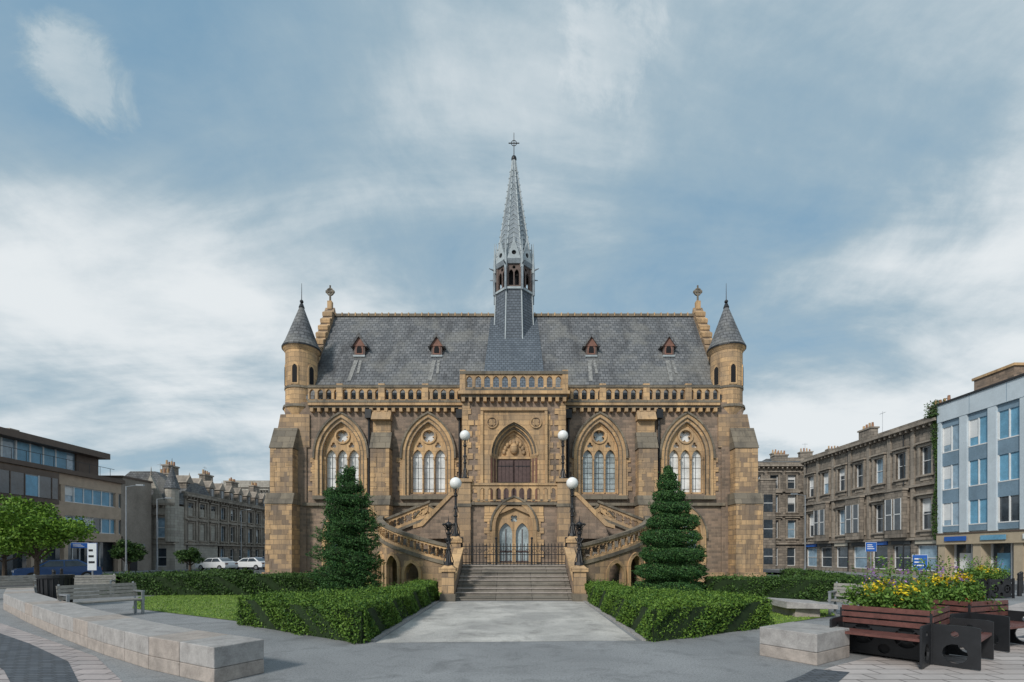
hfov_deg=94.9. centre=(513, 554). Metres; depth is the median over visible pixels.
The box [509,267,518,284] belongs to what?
fleche core
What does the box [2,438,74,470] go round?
attic glass
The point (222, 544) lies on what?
string course
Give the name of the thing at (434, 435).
rose cusps
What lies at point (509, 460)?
entrance door
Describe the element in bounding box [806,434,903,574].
downpipe
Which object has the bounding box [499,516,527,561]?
terrace door glass
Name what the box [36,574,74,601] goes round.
litter bin
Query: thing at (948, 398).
chimney pot
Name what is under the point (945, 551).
shop pier
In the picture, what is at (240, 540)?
window glass
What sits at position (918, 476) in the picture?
window sill
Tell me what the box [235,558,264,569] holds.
parked car
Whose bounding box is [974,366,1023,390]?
rooftop brick stack
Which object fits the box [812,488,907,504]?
bay window cap
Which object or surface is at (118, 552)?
deciduous tree
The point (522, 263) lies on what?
fleche gargoyle
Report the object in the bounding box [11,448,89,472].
terrace rail post
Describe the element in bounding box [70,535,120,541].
canopy
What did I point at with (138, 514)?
brown rendered block
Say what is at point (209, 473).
chimney pot
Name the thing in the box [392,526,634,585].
stair wall
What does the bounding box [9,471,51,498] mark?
projecting mullion
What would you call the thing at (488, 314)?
ridge joint
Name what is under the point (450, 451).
window moulding
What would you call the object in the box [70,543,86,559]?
direction sign
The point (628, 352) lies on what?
roof
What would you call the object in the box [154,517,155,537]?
window surround
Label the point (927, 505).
window blind
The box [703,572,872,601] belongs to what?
clipped hedge
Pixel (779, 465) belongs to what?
eaves cornice
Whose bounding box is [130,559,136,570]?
door
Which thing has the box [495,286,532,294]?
fleche string
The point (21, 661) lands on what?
paving band
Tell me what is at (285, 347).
turret cornice
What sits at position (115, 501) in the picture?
pier
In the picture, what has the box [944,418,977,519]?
blind
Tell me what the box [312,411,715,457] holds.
hood mould
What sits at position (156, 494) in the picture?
corner gable
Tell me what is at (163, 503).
eaves cornice
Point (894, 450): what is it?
window pediment
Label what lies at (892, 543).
shop fascia
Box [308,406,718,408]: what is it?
cornice
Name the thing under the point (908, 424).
eaves blocking
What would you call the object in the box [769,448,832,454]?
chimney cap
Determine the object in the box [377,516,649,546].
stair coping
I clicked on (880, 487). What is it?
window apron
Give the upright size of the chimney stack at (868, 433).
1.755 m
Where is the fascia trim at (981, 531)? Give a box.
[936,529,1023,534]
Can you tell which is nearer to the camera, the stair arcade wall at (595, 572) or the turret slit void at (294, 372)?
the stair arcade wall at (595, 572)
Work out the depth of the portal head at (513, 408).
28.26 m
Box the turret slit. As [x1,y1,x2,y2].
[285,361,742,385]
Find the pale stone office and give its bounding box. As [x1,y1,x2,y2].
[223,481,269,494]
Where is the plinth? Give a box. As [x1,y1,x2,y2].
[303,572,724,582]
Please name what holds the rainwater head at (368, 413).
attached to the corbel at (618, 410)
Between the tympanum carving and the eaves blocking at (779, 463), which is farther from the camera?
the eaves blocking at (779, 463)
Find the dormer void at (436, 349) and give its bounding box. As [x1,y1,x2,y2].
[357,346,670,352]
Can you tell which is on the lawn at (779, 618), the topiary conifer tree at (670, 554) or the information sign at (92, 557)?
the topiary conifer tree at (670, 554)
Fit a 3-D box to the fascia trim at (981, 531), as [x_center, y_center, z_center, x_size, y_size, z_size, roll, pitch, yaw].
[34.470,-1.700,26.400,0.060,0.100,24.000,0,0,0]
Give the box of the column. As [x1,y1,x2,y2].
[27,541,120,570]
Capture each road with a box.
[0,567,264,586]
[763,569,1016,589]
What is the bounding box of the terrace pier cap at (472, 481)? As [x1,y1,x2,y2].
[459,478,568,482]
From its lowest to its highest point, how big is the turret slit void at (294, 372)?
1.166 m
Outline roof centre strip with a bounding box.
[484,317,543,386]
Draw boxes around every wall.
[75,454,98,474]
[119,484,123,535]
[151,505,176,569]
[177,506,217,569]
[181,501,264,561]
[285,402,742,571]
[378,539,646,592]
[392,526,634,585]
[455,555,572,592]
[465,398,561,501]
[471,505,556,563]
[758,467,804,568]
[758,480,775,568]
[805,422,937,575]
[814,490,906,540]
[945,528,1019,532]
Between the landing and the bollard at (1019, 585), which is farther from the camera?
the landing
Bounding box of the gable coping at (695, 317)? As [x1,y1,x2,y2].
[316,308,711,363]
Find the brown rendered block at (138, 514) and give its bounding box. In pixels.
[100,475,152,570]
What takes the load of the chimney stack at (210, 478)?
on the pitched roof at (160, 479)
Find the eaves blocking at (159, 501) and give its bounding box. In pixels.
[151,500,164,502]
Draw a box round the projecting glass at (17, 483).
[0,469,57,498]
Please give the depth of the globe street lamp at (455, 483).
21.06 m
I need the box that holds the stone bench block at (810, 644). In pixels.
[760,622,848,665]
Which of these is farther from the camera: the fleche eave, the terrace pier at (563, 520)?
the fleche eave
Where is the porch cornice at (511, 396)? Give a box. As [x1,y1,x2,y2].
[461,395,566,398]
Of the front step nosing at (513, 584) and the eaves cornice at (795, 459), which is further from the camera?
the eaves cornice at (795, 459)
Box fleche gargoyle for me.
[489,259,538,280]
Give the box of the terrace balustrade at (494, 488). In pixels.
[471,485,556,500]
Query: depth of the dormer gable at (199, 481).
64.28 m
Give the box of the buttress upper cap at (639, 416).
[371,412,656,421]
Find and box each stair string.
[377,533,644,563]
[388,518,639,532]
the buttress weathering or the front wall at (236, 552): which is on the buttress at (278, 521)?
the buttress weathering
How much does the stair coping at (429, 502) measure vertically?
1.190 m
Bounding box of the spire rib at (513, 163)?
[496,159,531,261]
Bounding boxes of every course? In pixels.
[3,603,263,681]
[184,517,264,546]
[303,503,724,505]
[758,490,803,543]
[802,481,935,543]
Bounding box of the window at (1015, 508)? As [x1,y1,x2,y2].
[1000,495,1019,521]
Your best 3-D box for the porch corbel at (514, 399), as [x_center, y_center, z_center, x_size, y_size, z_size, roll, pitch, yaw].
[-0.005,-9.360,28.365,6.290,0.260,0.290,0,0,0]
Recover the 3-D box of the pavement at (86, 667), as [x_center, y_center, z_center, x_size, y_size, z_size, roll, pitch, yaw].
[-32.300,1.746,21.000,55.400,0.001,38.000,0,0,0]
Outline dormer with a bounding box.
[179,483,262,505]
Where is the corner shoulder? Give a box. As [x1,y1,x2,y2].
[278,414,749,447]
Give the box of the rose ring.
[334,428,693,443]
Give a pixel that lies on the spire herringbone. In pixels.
(514, 213)
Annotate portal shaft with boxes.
[491,458,536,501]
[492,458,534,501]
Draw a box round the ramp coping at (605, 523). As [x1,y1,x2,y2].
[413,491,614,528]
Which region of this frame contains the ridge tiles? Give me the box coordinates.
[334,313,693,316]
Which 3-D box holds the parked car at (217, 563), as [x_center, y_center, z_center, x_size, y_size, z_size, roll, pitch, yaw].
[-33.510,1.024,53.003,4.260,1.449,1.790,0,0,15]
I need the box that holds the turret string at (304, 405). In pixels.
[282,385,745,410]
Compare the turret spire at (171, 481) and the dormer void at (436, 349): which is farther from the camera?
the turret spire at (171, 481)
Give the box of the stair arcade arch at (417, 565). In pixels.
[377,551,649,586]
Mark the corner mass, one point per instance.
(302, 471)
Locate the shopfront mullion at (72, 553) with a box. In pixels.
[40,541,99,565]
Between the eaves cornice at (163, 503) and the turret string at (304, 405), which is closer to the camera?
the turret string at (304, 405)
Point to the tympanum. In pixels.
(515, 438)
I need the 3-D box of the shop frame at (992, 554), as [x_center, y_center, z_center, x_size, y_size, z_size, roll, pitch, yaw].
[35.450,0.450,25.450,0.100,2.600,24.700,0,0,0]
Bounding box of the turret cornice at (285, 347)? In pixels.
[282,343,745,357]
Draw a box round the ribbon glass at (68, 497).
[25,493,112,528]
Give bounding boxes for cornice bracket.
[184,496,264,511]
[758,466,801,468]
[801,422,933,464]
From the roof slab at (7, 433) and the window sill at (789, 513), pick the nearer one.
the roof slab at (7, 433)
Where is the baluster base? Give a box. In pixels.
[307,387,712,500]
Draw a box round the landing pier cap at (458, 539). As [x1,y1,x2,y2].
[450,536,576,542]
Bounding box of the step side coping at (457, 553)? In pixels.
[451,547,576,580]
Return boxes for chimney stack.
[162,466,258,493]
[770,452,812,458]
[771,456,787,460]
[859,407,936,439]
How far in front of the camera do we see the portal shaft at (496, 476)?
28.62 m
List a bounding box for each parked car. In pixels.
[11,559,102,579]
[195,558,237,570]
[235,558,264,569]
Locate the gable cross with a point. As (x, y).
(332, 291)
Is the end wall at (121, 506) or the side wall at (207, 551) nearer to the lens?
the end wall at (121, 506)
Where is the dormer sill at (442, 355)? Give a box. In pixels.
[353,355,674,356]
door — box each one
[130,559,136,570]
[497,459,529,501]
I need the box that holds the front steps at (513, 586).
[456,566,571,600]
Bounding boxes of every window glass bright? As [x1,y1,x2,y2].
[158,518,164,536]
[188,506,248,557]
[758,476,793,537]
[809,459,936,569]
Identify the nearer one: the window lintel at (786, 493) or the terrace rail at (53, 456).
the terrace rail at (53, 456)
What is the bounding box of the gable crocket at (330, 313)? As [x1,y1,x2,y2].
[315,311,711,358]
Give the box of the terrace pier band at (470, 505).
[457,503,570,506]
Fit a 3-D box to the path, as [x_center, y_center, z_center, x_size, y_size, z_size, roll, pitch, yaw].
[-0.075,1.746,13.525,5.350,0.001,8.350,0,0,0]
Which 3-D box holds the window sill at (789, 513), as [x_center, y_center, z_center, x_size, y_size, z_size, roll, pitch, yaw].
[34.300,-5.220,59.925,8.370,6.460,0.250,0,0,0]
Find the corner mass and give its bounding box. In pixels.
[297,447,730,575]
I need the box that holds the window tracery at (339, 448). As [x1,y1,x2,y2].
[325,424,702,493]
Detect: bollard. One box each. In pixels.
[1017,573,1021,595]
[1019,571,1023,592]
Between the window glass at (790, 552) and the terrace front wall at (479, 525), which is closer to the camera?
the terrace front wall at (479, 525)
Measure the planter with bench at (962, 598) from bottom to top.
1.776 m
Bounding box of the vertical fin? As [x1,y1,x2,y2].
[937,397,1023,532]
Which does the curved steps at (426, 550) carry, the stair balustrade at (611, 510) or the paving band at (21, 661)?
the stair balustrade at (611, 510)
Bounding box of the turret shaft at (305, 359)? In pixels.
[285,348,742,402]
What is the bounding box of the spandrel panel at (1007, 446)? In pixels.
[942,398,1019,531]
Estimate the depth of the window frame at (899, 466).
45.95 m
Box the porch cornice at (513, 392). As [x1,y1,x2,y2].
[458,390,569,401]
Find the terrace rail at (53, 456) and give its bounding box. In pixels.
[0,445,114,469]
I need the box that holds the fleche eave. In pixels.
[496,258,531,278]
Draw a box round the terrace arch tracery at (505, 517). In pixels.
[495,508,531,561]
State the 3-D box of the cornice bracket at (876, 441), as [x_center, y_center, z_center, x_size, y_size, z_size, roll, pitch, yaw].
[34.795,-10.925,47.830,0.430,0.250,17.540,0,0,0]
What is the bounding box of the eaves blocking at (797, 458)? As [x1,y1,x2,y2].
[788,457,805,458]
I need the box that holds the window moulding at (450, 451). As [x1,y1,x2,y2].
[318,417,709,493]
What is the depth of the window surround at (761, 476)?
59.88 m
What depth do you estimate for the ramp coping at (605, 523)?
24.22 m
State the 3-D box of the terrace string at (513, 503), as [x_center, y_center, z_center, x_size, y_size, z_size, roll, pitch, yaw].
[0.000,-2.620,23.950,4.400,0.140,0.180,0,0,0]
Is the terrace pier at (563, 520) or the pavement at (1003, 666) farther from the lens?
the terrace pier at (563, 520)
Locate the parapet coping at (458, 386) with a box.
[307,385,719,387]
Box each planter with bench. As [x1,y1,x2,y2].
[829,554,993,669]
[907,555,1023,651]
[956,556,1014,598]
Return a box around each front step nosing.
[456,565,571,592]
[456,572,571,597]
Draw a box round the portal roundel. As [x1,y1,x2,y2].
[486,416,541,427]
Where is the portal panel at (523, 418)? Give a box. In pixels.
[483,411,544,501]
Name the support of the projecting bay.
attached to the spandrel
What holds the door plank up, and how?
attached to the entrance door at (509, 460)
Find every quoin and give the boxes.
[263,448,765,582]
[308,458,718,494]
[462,403,565,501]
[474,414,553,501]
[484,516,543,561]
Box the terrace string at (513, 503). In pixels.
[471,502,556,504]
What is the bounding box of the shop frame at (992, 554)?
[954,543,1013,578]
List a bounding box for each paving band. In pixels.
[0,633,77,681]
[786,669,848,681]
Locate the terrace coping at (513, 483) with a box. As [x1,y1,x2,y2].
[471,483,556,484]
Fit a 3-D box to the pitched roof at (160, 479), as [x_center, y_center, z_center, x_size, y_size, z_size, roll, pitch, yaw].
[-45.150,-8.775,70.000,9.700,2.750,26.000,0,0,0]
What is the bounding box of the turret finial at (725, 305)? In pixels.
[299,283,728,308]
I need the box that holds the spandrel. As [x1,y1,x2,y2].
[0,462,120,535]
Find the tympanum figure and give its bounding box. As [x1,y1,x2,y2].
[502,440,525,454]
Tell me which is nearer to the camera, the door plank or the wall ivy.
the door plank
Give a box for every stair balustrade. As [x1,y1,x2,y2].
[378,524,649,560]
[385,504,642,528]
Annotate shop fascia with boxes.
[806,541,887,546]
[819,540,910,546]
[834,539,935,545]
[851,542,864,545]
[936,531,1023,544]
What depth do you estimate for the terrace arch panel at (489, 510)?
23.95 m
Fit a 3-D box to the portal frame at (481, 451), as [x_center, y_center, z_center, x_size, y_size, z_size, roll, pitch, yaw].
[0.000,-5.675,28.410,4.040,6.050,0.220,0,0,0]
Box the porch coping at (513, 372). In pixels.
[460,371,567,373]
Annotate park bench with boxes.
[0,574,36,592]
[56,581,145,613]
[74,574,115,593]
[827,582,893,614]
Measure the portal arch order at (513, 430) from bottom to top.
2.129 m
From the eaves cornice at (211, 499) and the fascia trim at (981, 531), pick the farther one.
the eaves cornice at (211, 499)
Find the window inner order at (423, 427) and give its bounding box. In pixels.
[323,423,704,493]
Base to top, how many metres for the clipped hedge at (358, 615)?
0.924 m
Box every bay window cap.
[758,478,776,480]
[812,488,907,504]
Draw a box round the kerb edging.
[370,601,646,641]
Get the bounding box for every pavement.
[0,623,122,681]
[823,602,1023,681]
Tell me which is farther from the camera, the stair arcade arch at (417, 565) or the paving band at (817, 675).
the stair arcade arch at (417, 565)
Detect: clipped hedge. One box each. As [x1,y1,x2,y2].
[98,567,254,594]
[106,570,322,595]
[234,578,439,643]
[584,578,774,641]
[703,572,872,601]
[779,567,849,576]
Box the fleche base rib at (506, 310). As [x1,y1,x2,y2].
[494,290,533,338]
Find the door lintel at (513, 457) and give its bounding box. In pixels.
[497,456,530,459]
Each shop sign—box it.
[944,536,965,540]
[980,534,1005,539]
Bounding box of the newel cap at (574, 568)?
[439,565,587,571]
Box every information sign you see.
[87,543,96,574]
[912,555,927,573]
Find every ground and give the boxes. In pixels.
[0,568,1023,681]
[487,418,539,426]
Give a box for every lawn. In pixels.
[133,583,441,620]
[685,605,834,637]
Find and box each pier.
[59,484,118,533]
[336,383,691,399]
[442,572,585,593]
[450,543,577,553]
[458,482,569,502]
[458,507,569,563]
[460,370,567,389]
[938,543,1023,580]
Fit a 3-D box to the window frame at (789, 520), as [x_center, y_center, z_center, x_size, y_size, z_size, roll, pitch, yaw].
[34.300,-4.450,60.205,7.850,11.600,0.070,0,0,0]
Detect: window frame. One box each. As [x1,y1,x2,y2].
[57,484,119,533]
[202,508,264,559]
[758,475,794,565]
[808,445,936,570]
[942,409,1019,526]
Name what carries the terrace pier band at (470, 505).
on the terrace
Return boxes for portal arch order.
[490,420,537,456]
[492,423,535,455]
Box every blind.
[49,486,90,523]
[788,476,793,502]
[811,469,930,524]
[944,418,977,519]
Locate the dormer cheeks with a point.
(441, 350)
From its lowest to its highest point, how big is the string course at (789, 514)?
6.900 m
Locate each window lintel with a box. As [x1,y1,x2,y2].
[187,500,264,529]
[758,473,803,519]
[806,442,933,513]
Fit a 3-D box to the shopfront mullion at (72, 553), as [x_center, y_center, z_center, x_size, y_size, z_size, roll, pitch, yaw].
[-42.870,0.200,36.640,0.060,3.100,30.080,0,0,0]
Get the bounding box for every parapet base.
[307,400,719,401]
[465,388,561,389]
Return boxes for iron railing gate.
[461,537,566,564]
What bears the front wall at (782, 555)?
on the ground at (736, 656)
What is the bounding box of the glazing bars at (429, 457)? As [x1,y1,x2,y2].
[327,455,699,491]
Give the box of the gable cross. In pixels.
[325,288,701,295]
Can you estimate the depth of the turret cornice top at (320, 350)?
29.94 m
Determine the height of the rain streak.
1.840 m
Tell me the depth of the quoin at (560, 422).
28.45 m
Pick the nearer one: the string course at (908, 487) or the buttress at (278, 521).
the buttress at (278, 521)
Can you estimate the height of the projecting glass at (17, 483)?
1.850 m
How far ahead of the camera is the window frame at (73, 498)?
47.01 m
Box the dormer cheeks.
[354,346,673,354]
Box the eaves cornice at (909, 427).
[800,417,936,462]
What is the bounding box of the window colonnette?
[324,457,703,492]
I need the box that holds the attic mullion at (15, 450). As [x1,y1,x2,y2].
[0,437,56,466]
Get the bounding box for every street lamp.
[124,484,144,572]
[156,497,171,571]
[241,509,250,558]
[450,476,461,535]
[460,429,469,477]
[558,429,567,477]
[566,476,577,535]
[791,493,805,569]
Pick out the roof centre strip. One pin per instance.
(513, 354)
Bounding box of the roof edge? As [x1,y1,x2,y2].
[935,373,1023,406]
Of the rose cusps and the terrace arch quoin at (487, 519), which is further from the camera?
the rose cusps
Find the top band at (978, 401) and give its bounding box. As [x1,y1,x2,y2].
[937,376,1023,422]
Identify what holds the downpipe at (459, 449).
attached to the front wall at (625, 422)
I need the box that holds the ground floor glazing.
[0,541,112,575]
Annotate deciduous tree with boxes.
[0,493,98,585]
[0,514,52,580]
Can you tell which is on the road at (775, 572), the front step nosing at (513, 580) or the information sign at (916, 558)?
the information sign at (916, 558)
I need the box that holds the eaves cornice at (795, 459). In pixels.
[788,459,803,460]
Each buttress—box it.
[262,448,765,579]
[373,410,654,431]
[493,266,534,304]
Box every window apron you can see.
[188,517,264,545]
[776,539,795,541]
[808,475,932,540]
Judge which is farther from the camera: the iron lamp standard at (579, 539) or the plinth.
the plinth
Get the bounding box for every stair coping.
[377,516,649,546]
[383,500,644,520]
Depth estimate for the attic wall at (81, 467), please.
48.40 m
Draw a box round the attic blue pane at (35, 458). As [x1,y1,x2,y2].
[17,442,66,468]
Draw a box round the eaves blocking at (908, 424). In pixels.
[804,418,929,459]
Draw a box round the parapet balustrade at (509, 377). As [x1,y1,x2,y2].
[308,374,719,399]
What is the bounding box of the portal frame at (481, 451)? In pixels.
[480,410,547,501]
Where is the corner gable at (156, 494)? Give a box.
[148,475,163,499]
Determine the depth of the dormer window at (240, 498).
68.63 m
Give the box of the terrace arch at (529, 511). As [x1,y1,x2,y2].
[491,497,536,563]
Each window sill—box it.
[187,515,264,543]
[312,495,715,499]
[776,489,803,538]
[806,473,933,537]
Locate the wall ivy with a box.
[924,398,946,539]
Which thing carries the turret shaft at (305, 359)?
on the corner shoulder
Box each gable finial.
[327,301,700,308]
[329,285,698,300]
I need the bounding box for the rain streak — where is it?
[347,360,677,380]
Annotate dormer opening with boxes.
[355,346,671,354]
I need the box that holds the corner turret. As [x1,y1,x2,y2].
[165,488,178,541]
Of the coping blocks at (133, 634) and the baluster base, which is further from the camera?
the baluster base
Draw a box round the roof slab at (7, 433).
[0,427,109,459]
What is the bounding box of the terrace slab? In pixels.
[0,456,124,483]
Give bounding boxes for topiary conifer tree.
[305,465,386,591]
[631,465,709,591]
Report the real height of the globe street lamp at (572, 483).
2.720 m
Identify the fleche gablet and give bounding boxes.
[495,239,531,263]
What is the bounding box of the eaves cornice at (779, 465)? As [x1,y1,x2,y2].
[758,464,803,466]
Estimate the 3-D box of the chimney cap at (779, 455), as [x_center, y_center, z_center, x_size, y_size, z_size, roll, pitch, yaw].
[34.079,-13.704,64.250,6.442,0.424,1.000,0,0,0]
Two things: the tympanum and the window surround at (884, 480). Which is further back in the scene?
the window surround at (884, 480)
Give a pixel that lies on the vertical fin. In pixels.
(992, 468)
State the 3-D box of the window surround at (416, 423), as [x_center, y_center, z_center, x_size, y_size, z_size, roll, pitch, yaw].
[0.000,-6.370,29.940,25.320,5.240,0.160,0,0,0]
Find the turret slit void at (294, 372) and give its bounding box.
[284,364,743,385]
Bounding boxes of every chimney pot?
[166,460,255,485]
[168,462,256,485]
[865,395,950,427]
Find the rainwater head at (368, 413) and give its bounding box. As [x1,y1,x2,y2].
[365,409,662,418]
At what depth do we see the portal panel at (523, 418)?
28.40 m
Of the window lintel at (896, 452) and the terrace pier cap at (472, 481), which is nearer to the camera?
the terrace pier cap at (472, 481)
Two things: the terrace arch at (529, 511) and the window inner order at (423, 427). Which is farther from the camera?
the window inner order at (423, 427)
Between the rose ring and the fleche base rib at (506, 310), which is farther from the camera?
the fleche base rib at (506, 310)
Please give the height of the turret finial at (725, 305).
1.600 m
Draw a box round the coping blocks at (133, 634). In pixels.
[3,589,263,668]
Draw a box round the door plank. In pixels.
[498,461,529,501]
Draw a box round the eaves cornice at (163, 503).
[151,503,174,504]
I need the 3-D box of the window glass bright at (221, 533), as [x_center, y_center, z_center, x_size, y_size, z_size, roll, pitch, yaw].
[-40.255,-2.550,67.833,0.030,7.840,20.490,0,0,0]
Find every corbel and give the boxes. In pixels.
[284,406,743,413]
[310,408,716,412]
[461,397,565,402]
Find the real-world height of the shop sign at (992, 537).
0.350 m
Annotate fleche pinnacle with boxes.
[493,237,534,282]
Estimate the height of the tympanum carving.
1.544 m
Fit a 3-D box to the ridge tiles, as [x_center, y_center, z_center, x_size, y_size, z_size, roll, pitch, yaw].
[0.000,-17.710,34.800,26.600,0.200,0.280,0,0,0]
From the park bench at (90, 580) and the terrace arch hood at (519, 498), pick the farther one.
the terrace arch hood at (519, 498)
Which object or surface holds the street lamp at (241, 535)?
on the road at (261, 569)
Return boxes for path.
[376,601,635,642]
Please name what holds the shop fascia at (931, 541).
attached to the front wall at (923, 434)
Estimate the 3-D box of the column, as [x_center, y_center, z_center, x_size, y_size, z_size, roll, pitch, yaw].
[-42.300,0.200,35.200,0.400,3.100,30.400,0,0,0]
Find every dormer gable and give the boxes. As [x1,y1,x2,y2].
[176,475,265,499]
[353,337,674,348]
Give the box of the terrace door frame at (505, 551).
[501,529,526,561]
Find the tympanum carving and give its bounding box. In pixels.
[499,433,528,455]
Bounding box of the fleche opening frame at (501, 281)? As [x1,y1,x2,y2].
[499,264,528,289]
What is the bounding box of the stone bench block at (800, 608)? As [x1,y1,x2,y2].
[764,597,837,616]
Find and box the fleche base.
[495,289,532,337]
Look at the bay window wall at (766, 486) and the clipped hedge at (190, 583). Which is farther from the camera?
the bay window wall at (766, 486)
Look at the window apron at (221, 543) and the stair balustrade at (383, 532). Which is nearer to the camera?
the stair balustrade at (383, 532)
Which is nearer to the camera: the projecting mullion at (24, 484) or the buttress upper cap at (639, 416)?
the buttress upper cap at (639, 416)
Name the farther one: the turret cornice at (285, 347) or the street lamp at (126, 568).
the street lamp at (126, 568)
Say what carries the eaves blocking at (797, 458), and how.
on the front wall
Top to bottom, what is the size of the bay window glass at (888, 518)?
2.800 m
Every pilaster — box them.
[184,498,261,544]
[804,428,936,541]
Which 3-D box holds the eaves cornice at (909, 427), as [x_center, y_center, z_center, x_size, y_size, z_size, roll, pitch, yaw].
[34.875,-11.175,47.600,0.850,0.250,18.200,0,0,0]
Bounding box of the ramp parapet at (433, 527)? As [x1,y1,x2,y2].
[419,494,608,538]
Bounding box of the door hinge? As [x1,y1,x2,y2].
[498,466,529,498]
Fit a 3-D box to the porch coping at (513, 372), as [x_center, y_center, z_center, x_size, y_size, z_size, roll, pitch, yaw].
[0.000,-10.940,28.355,6.500,0.180,0.370,0,0,0]
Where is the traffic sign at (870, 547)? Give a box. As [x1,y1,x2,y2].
[865,542,876,579]
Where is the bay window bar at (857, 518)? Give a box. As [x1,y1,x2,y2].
[816,498,900,534]
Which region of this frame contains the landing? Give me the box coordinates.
[463,564,564,564]
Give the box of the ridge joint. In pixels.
[335,312,687,315]
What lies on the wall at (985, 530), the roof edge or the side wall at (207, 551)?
the roof edge
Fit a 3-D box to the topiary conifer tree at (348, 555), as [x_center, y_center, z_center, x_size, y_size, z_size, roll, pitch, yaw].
[-6.969,-0.857,19.559,3.183,5.738,2.991,0,0,-25]
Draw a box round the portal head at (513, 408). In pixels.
[480,407,547,410]
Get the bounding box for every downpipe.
[187,498,251,568]
[368,418,659,493]
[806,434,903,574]
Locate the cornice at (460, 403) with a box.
[308,402,719,405]
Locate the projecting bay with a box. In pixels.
[0,463,58,504]
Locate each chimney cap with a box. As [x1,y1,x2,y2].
[161,464,259,487]
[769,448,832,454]
[770,454,788,456]
[857,406,934,432]
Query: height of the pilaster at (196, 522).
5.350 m
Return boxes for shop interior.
[960,553,970,570]
[997,553,1010,572]
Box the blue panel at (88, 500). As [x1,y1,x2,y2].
[8,488,113,532]
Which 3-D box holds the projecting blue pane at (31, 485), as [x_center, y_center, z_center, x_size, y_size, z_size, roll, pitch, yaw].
[-41.030,-5.900,35.975,0.020,1.700,9.050,0,0,0]
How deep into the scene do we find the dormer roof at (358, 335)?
32.07 m
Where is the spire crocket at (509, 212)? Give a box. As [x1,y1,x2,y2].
[496,169,531,257]
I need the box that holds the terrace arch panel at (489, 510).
[484,506,542,515]
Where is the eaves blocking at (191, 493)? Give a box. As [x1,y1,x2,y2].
[181,491,264,507]
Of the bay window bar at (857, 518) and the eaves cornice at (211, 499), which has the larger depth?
the eaves cornice at (211, 499)
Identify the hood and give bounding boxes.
[320,506,707,538]
[489,495,537,529]
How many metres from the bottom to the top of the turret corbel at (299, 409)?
1.000 m
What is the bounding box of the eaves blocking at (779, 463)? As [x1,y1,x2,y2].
[758,462,800,463]
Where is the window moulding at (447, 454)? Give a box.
[322,421,705,494]
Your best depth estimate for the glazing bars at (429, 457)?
30.37 m
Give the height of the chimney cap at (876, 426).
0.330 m
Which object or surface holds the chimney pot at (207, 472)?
on the chimney cap at (206, 474)
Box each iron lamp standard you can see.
[442,515,454,564]
[573,517,585,564]
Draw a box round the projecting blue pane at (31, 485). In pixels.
[26,475,37,495]
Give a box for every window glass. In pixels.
[158,548,165,565]
[200,508,263,559]
[327,432,700,491]
[583,432,614,491]
[764,494,772,563]
[770,476,793,564]
[811,447,930,568]
[814,498,899,534]
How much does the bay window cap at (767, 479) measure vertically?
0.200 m
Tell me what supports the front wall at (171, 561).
on the ground at (736, 656)
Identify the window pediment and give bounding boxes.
[187,499,264,528]
[758,471,803,517]
[804,439,933,511]
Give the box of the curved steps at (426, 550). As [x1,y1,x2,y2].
[388,533,639,557]
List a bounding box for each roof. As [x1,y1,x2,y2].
[125,471,179,492]
[151,483,214,508]
[283,307,744,348]
[306,317,721,398]
[350,332,677,349]
[758,461,799,461]
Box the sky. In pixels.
[0,0,1023,482]
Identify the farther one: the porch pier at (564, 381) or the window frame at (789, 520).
the window frame at (789, 520)
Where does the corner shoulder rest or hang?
on the corner mass
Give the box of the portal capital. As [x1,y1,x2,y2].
[491,453,536,458]
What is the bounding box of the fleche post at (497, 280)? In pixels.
[496,263,531,291]
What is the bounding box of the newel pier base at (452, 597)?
[440,593,587,601]
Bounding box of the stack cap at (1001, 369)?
[972,362,1023,380]
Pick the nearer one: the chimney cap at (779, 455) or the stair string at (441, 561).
the stair string at (441, 561)
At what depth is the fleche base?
33.48 m
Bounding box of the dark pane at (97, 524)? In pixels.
[56,517,99,532]
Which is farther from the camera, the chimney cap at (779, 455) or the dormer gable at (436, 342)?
the chimney cap at (779, 455)
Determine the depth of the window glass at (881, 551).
44.96 m
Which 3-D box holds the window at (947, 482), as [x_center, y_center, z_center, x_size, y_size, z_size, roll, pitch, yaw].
[34.850,-6.300,26.400,0.100,7.900,23.400,0,0,0]
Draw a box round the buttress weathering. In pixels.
[264,428,763,505]
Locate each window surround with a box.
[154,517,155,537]
[192,503,263,542]
[315,414,712,494]
[322,507,705,564]
[760,475,803,537]
[806,444,933,536]
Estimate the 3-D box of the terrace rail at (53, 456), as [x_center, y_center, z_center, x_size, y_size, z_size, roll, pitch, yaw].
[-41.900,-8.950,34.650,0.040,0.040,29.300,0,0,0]
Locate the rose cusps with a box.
[337,431,690,441]
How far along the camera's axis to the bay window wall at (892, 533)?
46.60 m
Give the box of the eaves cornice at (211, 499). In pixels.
[183,494,264,509]
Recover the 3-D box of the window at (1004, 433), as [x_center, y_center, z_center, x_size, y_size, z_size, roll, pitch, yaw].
[34.850,-6.300,25.309,0.100,7.900,21.218,0,0,0]
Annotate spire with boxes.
[163,467,180,489]
[500,167,527,256]
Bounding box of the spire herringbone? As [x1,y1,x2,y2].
[500,166,527,252]
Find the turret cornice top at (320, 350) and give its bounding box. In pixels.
[281,341,746,356]
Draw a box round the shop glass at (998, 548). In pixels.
[957,543,1010,578]
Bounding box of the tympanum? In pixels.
[498,432,529,455]

